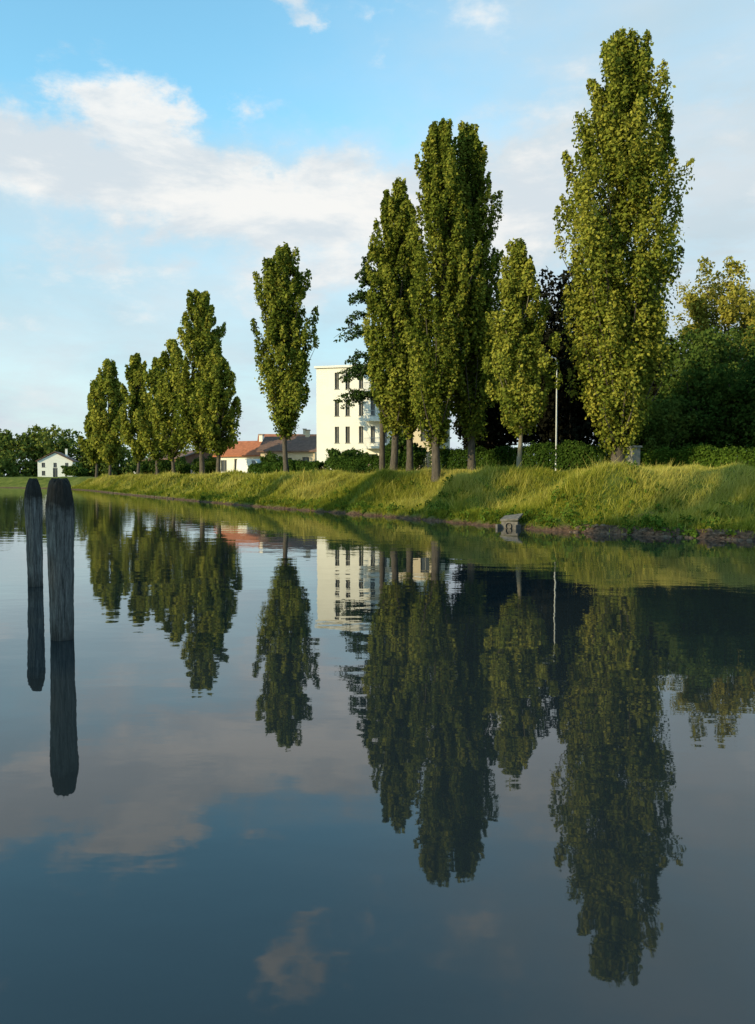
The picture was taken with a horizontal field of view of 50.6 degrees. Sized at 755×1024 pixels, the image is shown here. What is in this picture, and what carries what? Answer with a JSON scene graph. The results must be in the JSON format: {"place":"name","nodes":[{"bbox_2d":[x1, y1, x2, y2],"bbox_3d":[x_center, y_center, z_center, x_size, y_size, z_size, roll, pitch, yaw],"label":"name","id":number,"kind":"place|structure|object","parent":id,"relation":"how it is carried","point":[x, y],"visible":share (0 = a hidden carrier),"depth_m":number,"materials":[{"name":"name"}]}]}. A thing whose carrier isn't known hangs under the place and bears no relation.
{"place":"outdoors","nodes":[
{"label":"outdoors","id":0,"kind":"place"},
{"bbox_2d":[37,461,77,476],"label":"walls","id":1,"kind":"structure","parent":0,"point":[50,469],"depth_m":198.67,"materials":[{"name":"white paint"}]},
{"bbox_2d":[36,451,78,461],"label":"roof","id":2,"kind":"structure","parent":1,"relation":"on","point":[56,456],"depth_m":198.79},
{"bbox_2d":[221,456,259,472],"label":"walls","id":3,"kind":"structure","parent":0,"point":[228,463],"depth_m":106.94,"materials":[{"name":"white paint"}]},
{"bbox_2d":[213,441,261,456],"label":"roof","id":4,"kind":"structure","parent":3,"relation":"on","point":[245,448],"depth_m":107.32,"materials":[{"name":"tile"}]},
{"bbox_2d":[258,434,263,441],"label":"chimney","id":5,"kind":"object","parent":4,"relation":"on","point":[261,437],"visible":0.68,"depth_m":108.87,"materials":[{"name":"paint"}]},
{"bbox_2d":[316,367,391,468],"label":"walls","id":6,"kind":"structure","parent":0,"point":[341,430],"depth_m":86.08,"materials":[{"name":"white paint"}]},
{"bbox_2d":[314,365,351,368],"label":"roof","id":7,"kind":"structure","parent":6,"relation":"on","point":[336,366],"depth_m":85.80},
{"bbox_2d":[364,382,387,448],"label":"balconies","id":8,"kind":"structure","parent":6,"relation":"attached to","point":[370,419],"depth_m":84.17,"materials":[{"name":"metal"}]},
{"bbox_2d":[0,488,754,1023],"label":"water","id":9,"kind":"structure","parent":0,"point":[274,766],"depth_m":5.42,"materials":[{"name":"blue liquid"}]},
{"bbox_2d":[24,478,42,586],"bbox_3d":[-6.366,1.023,14.852,0.319,3.312,0.321,0,2,0],"label":"mooring pole","id":10,"kind":"object","parent":9,"relation":"in","point":[33,504],"visible":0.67,"depth_m":14.73,"materials":[{"name":"grey wood"}]},
{"bbox_2d":[45,478,74,640],"bbox_3d":[-3.940,1.228,9.960,0.344,3.312,0.348,0,2,0],"label":"mooring pole","id":11,"kind":"object","parent":9,"relation":"in","point":[59,513],"visible":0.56,"depth_m":9.82,"materials":[{"name":"grey wood"}]},
{"bbox_2d":[0,455,754,540],"bbox_3d":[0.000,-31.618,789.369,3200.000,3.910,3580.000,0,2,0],"label":"ground","id":12,"kind":"structure","parent":0,"point":[13,482],"depth_m":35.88,"materials":[{"name":"green plant"}]},
{"bbox_2d":[60,462,88,476],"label":"garden bush","id":13,"kind":"object","parent":12,"relation":"on","point":[76,470],"visible":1,"depth_m":183.38,"materials":[{"name":"green plant"}]},
{"bbox_2d":[77,386,103,476],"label":"poplar tree","id":14,"kind":"object","parent":12,"relation":"on","point":[92,455],"visible":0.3,"depth_m":154.20,"materials":[{"name":"green plant"}]},
{"bbox_2d":[87,358,129,475],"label":"poplar tree","id":15,"kind":"object","parent":12,"relation":"on","point":[105,432],"visible":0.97,"depth_m":145.55,"materials":[{"name":"green plant"}]},
{"bbox_2d":[83,489,173,498],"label":"wooden bank edging","id":16,"kind":"object","parent":12,"relation":"on","point":[137,494],"visible":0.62,"depth_m":90.50,"materials":[{"name":"brown wood"}]},
{"bbox_2d":[119,353,150,473],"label":"poplar tree","id":17,"kind":"object","parent":12,"relation":"on","point":[134,375],"visible":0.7,"depth_m":123.56,"materials":[{"name":"green plant"}]},
{"bbox_2d":[129,458,160,474],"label":"garden bush","id":18,"kind":"object","parent":12,"relation":"on","point":[146,465],"visible":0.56,"depth_m":134.22,"materials":[{"name":"green plant"}]},
{"bbox_2d":[133,357,165,474],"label":"poplar tree","id":19,"kind":"object","parent":12,"relation":"on","point":[142,423],"visible":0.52,"depth_m":118.28,"materials":[{"name":"green plant"}]},
{"bbox_2d":[147,339,193,472],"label":"poplar tree","id":20,"kind":"object","parent":12,"relation":"on","point":[173,444],"visible":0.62,"depth_m":108.26,"materials":[{"name":"green plant"}]},
{"bbox_2d":[151,455,191,473],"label":"garden bush","id":21,"kind":"object","parent":12,"relation":"on","point":[184,467],"visible":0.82,"depth_m":120.40,"materials":[{"name":"green plant"}]},
{"bbox_2d":[142,450,216,474],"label":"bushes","id":22,"kind":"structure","parent":12,"relation":"on","point":[191,455],"depth_m":130.87,"materials":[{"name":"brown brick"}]},
{"bbox_2d":[71,468,316,508],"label":"bank grass","id":23,"kind":"structure","parent":12,"relation":"on","point":[236,476],"depth_m":76.11,"materials":[{"name":"green plant"}]},
{"bbox_2d":[171,289,232,474],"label":"poplar tree","id":24,"kind":"object","parent":12,"relation":"on","point":[199,340],"visible":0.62,"depth_m":98.14,"materials":[{"name":"green plant"}]},
{"bbox_2d":[190,454,216,473],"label":"garden bush","id":25,"kind":"object","parent":12,"relation":"on","point":[210,463],"visible":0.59,"depth_m":110.91,"materials":[{"name":"green plant"}]},
{"bbox_2d":[187,343,242,472],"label":"poplar tree","id":26,"kind":"object","parent":12,"relation":"on","point":[213,393],"visible":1,"depth_m":93.68,"materials":[{"name":"green plant"}]},
{"bbox_2d":[236,459,260,471],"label":"parked van","id":27,"kind":"object","parent":12,"relation":"on","point":[242,465],"visible":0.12,"depth_m":97.72,"materials":[{"name":"white paint"}]},
{"bbox_2d":[260,450,282,462],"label":"garden bush","id":28,"kind":"object","parent":12,"relation":"on","point":[270,457],"visible":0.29,"depth_m":95.71,"materials":[{"name":"green plant"}]},
{"bbox_2d":[250,242,319,471],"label":"poplar tree","id":29,"kind":"object","parent":12,"relation":"on","point":[284,339],"visible":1,"depth_m":75.16,"materials":[{"name":"green plant"}]},
{"bbox_2d":[247,459,329,473],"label":"clipped hedge","id":30,"kind":"object","parent":12,"relation":"on","point":[271,467],"visible":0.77,"depth_m":79.73,"materials":[{"name":"green plant"}]},
{"bbox_2d":[261,452,316,461],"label":"walls","id":31,"kind":"structure","parent":12,"relation":"on","point":[307,456],"depth_m":100.18,"materials":[{"name":"beige paint"}]},
{"bbox_2d":[257,436,316,451],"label":"roof","id":32,"kind":"structure","parent":31,"relation":"on","point":[298,444],"depth_m":101.49,"materials":[{"name":"grey tile"}]},
{"bbox_2d":[305,430,310,436],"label":"chimney","id":33,"kind":"object","parent":32,"relation":"on","point":[307,433],"visible":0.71,"depth_m":103.19,"materials":[{"name":"concrete"}]},
{"bbox_2d":[324,448,374,470],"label":"garden bush","id":34,"kind":"object","parent":12,"relation":"on","point":[335,453],"visible":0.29,"depth_m":71.14,"materials":[{"name":"green plant"}]},
{"bbox_2d":[325,451,426,473],"bbox_3d":[-0.395,-3.746,64.859,1.751,2.196,12.872,-2,3,-36],"label":"clipped hedge","id":35,"kind":"object","parent":12,"relation":"on","point":[360,464],"visible":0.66,"depth_m":64.65,"materials":[{"name":"green plant"}]},
{"bbox_2d":[333,253,420,469],"bbox_3d":[-0.067,-11.393,59.545,7.361,17.421,8.705,-2,3,-44],"label":"cedar tree","id":36,"kind":"object","parent":12,"relation":"on","point":[359,370],"visible":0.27,"depth_m":59.53,"materials":[{"name":"green plant"}]},
{"bbox_2d":[0,423,754,476],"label":"distant trees","id":37,"kind":"object","parent":12,"relation":"on","point":[33,445],"visible":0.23,"depth_m":234.96,"materials":[{"name":"green plant"}]},
{"bbox_2d":[361,176,423,471],"bbox_3d":[1.062,-12.302,53.739,4.425,19.818,4.724,0,2,0],"label":"poplar tree","id":38,"kind":"object","parent":12,"relation":"on","point":[388,366],"visible":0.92,"depth_m":52.64,"materials":[{"name":"green plant"}]},
{"bbox_2d":[385,433,427,465],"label":"garden bush","id":39,"kind":"object","parent":12,"relation":"on","point":[402,446],"visible":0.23,"depth_m":66.79,"materials":[{"name":"green plant"}]},
{"bbox_2d":[400,237,433,470],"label":"poplar tree","id":40,"kind":"object","parent":12,"relation":"on","point":[409,430],"visible":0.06,"depth_m":56.57,"materials":[{"name":"green plant"}]},
{"bbox_2d":[401,420,451,468],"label":"house","id":41,"kind":"structure","parent":12,"relation":"on","point":[417,439],"depth_m":77.27,"materials":[{"name":"beige paint"}]},
{"bbox_2d":[402,117,482,481],"bbox_3d":[3.841,-12.720,48.481,4.709,21.792,5.004,0,2,0],"label":"poplar tree","id":42,"kind":"object","parent":12,"relation":"on","point":[433,369],"visible":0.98,"depth_m":47.59,"materials":[{"name":"green plant"}]},
{"bbox_2d":[436,120,503,470],"bbox_3d":[5.766,-13.295,49.497,4.901,21.765,4.562,0,2,0],"label":"poplar tree","id":43,"kind":"object","parent":12,"relation":"on","point":[473,377],"visible":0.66,"depth_m":48.91,"materials":[{"name":"green plant"}]},
{"bbox_2d":[450,277,530,465],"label":"copper beech tree","id":44,"kind":"object","parent":12,"relation":"on","point":[496,430],"visible":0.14,"depth_m":61.94,"materials":[{"name":"purple plant"}]},
{"bbox_2d":[496,513,522,528],"bbox_3d":[5.269,0.542,32.007,0.893,0.972,0.900,2,3,35],"label":"concrete drain outlet","id":45,"kind":"object","parent":12,"relation":"on","point":[508,521],"visible":0.62,"depth_m":32.02,"materials":[{"name":"concrete"}]},
{"bbox_2d":[427,440,610,470],"bbox_3d":[9.062,-3.418,52.786,2.051,2.569,14.562,-2,3,-44],"label":"clipped hedge","id":46,"kind":"object","parent":12,"relation":"on","point":[541,452],"visible":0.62,"depth_m":51.02,"materials":[{"name":"green plant"}]},
{"bbox_2d":[481,238,563,466],"bbox_3d":[7.544,-8.178,41.959,4.227,12.136,4.214,0,2,0],"label":"poplar tree","id":47,"kind":"object","parent":12,"relation":"on","point":[522,398],"visible":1,"depth_m":41.06,"materials":[{"name":"green plant"}]},
{"bbox_2d":[548,356,557,470],"bbox_3d":[10.813,-6.045,49.791,0.826,7.291,0.240,0,2,0],"label":"street lamp","id":48,"kind":"object","parent":12,"relation":"on","point":[556,418],"visible":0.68,"depth_m":49.76,"materials":[{"name":"metal"}]},
{"bbox_2d":[515,265,606,467],"bbox_3d":[14.340,-10.326,59.136,9.364,16.367,10.584,1,3,28],"label":"copper beech tree","id":49,"kind":"object","parent":12,"relation":"on","point":[573,424],"visible":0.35,"depth_m":57.97,"materials":[{"name":"purple plant"}]},
{"bbox_2d":[552,26,694,464],"bbox_3d":[12.660,-13.358,41.649,6.830,22.629,6.637,0,2,0],"label":"poplar tree","id":50,"kind":"object","parent":12,"relation":"on","point":[617,341],"visible":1,"depth_m":40.21,"materials":[{"name":"green plant"}]},
{"bbox_2d":[577,290,681,453],"bbox_3d":[18.839,-9.470,58.651,8.535,14.114,8.343,1,3,25],"label":"copper beech tree","id":51,"kind":"object","parent":12,"relation":"on","point":[654,385],"visible":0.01,"depth_m":56.23,"materials":[{"name":"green plant"}]},
{"bbox_2d":[626,447,639,466],"bbox_3d":[14.450,-2.815,45.222,0.600,1.650,0.500,-1,3,-29],"label":"utility box","id":52,"kind":"object","parent":12,"relation":"on","point":[631,456],"visible":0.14,"depth_m":44.98,"materials":[{"name":"metal"}]},
{"bbox_2d":[569,524,751,540],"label":"shore stones","id":53,"kind":"object","parent":12,"relation":"on","point":[680,536],"visible":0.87,"depth_m":27.47,"materials":[{"name":"grey stone"}]},
{"bbox_2d":[624,394,697,464],"bbox_3d":[17.285,-4.851,50.107,5.200,4.985,4.724,-1,3,-27],"label":"elder bush","id":54,"kind":"object","parent":12,"relation":"on","point":[656,427],"visible":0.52,"depth_m":48.65,"materials":[{"name":"green plant"}]},
{"bbox_2d":[640,443,754,467],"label":"clipped hedge","id":55,"kind":"object","parent":12,"relation":"on","point":[689,455],"visible":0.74,"depth_m":43.45,"materials":[{"name":"green plant"}]},
{"bbox_2d":[653,344,750,459],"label":"laurel tree","id":56,"kind":"object","parent":12,"relation":"on","point":[704,429],"visible":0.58,"depth_m":50.37,"materials":[{"name":"green plant"}]},
{"bbox_2d":[655,321,754,447],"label":"maple tree","id":57,"kind":"object","parent":12,"relation":"on","point":[710,340],"visible":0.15,"depth_m":55.24,"materials":[{"name":"green plant"}]},
{"bbox_2d":[667,255,754,369],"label":"robinia tree","id":58,"kind":"object","parent":12,"relation":"on","point":[703,312],"visible":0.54,"depth_m":64.58,"materials":[{"name":"green plant"}]},
{"bbox_2d":[697,350,754,449],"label":"laurel tree","id":59,"kind":"object","parent":12,"relation":"on","point":[741,389],"visible":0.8,"depth_m":48.84,"materials":[{"name":"green plant"}]},
{"bbox_2d":[732,310,751,447],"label":"robinia tree","id":60,"kind":"object","parent":12,"relation":"on","point":[740,335],"visible":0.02,"depth_m":68.93,"materials":[{"name":"green plant"}]},
{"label":"walls","id":61,"kind":"object","parent":12,"relation":"on","visible":0},
{"bbox_2d":[257,434,316,440],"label":"roof","id":62,"kind":"structure","parent":61,"relation":"on","point":[269,435],"depth_m":123.11,"materials":[{"name":"tile"}]},
{"bbox_2d":[0,0,754,475],"label":"sky","id":63,"kind":"structure","parent":0,"point":[153,152],"materials":[{"name":"blue"}]}
]}

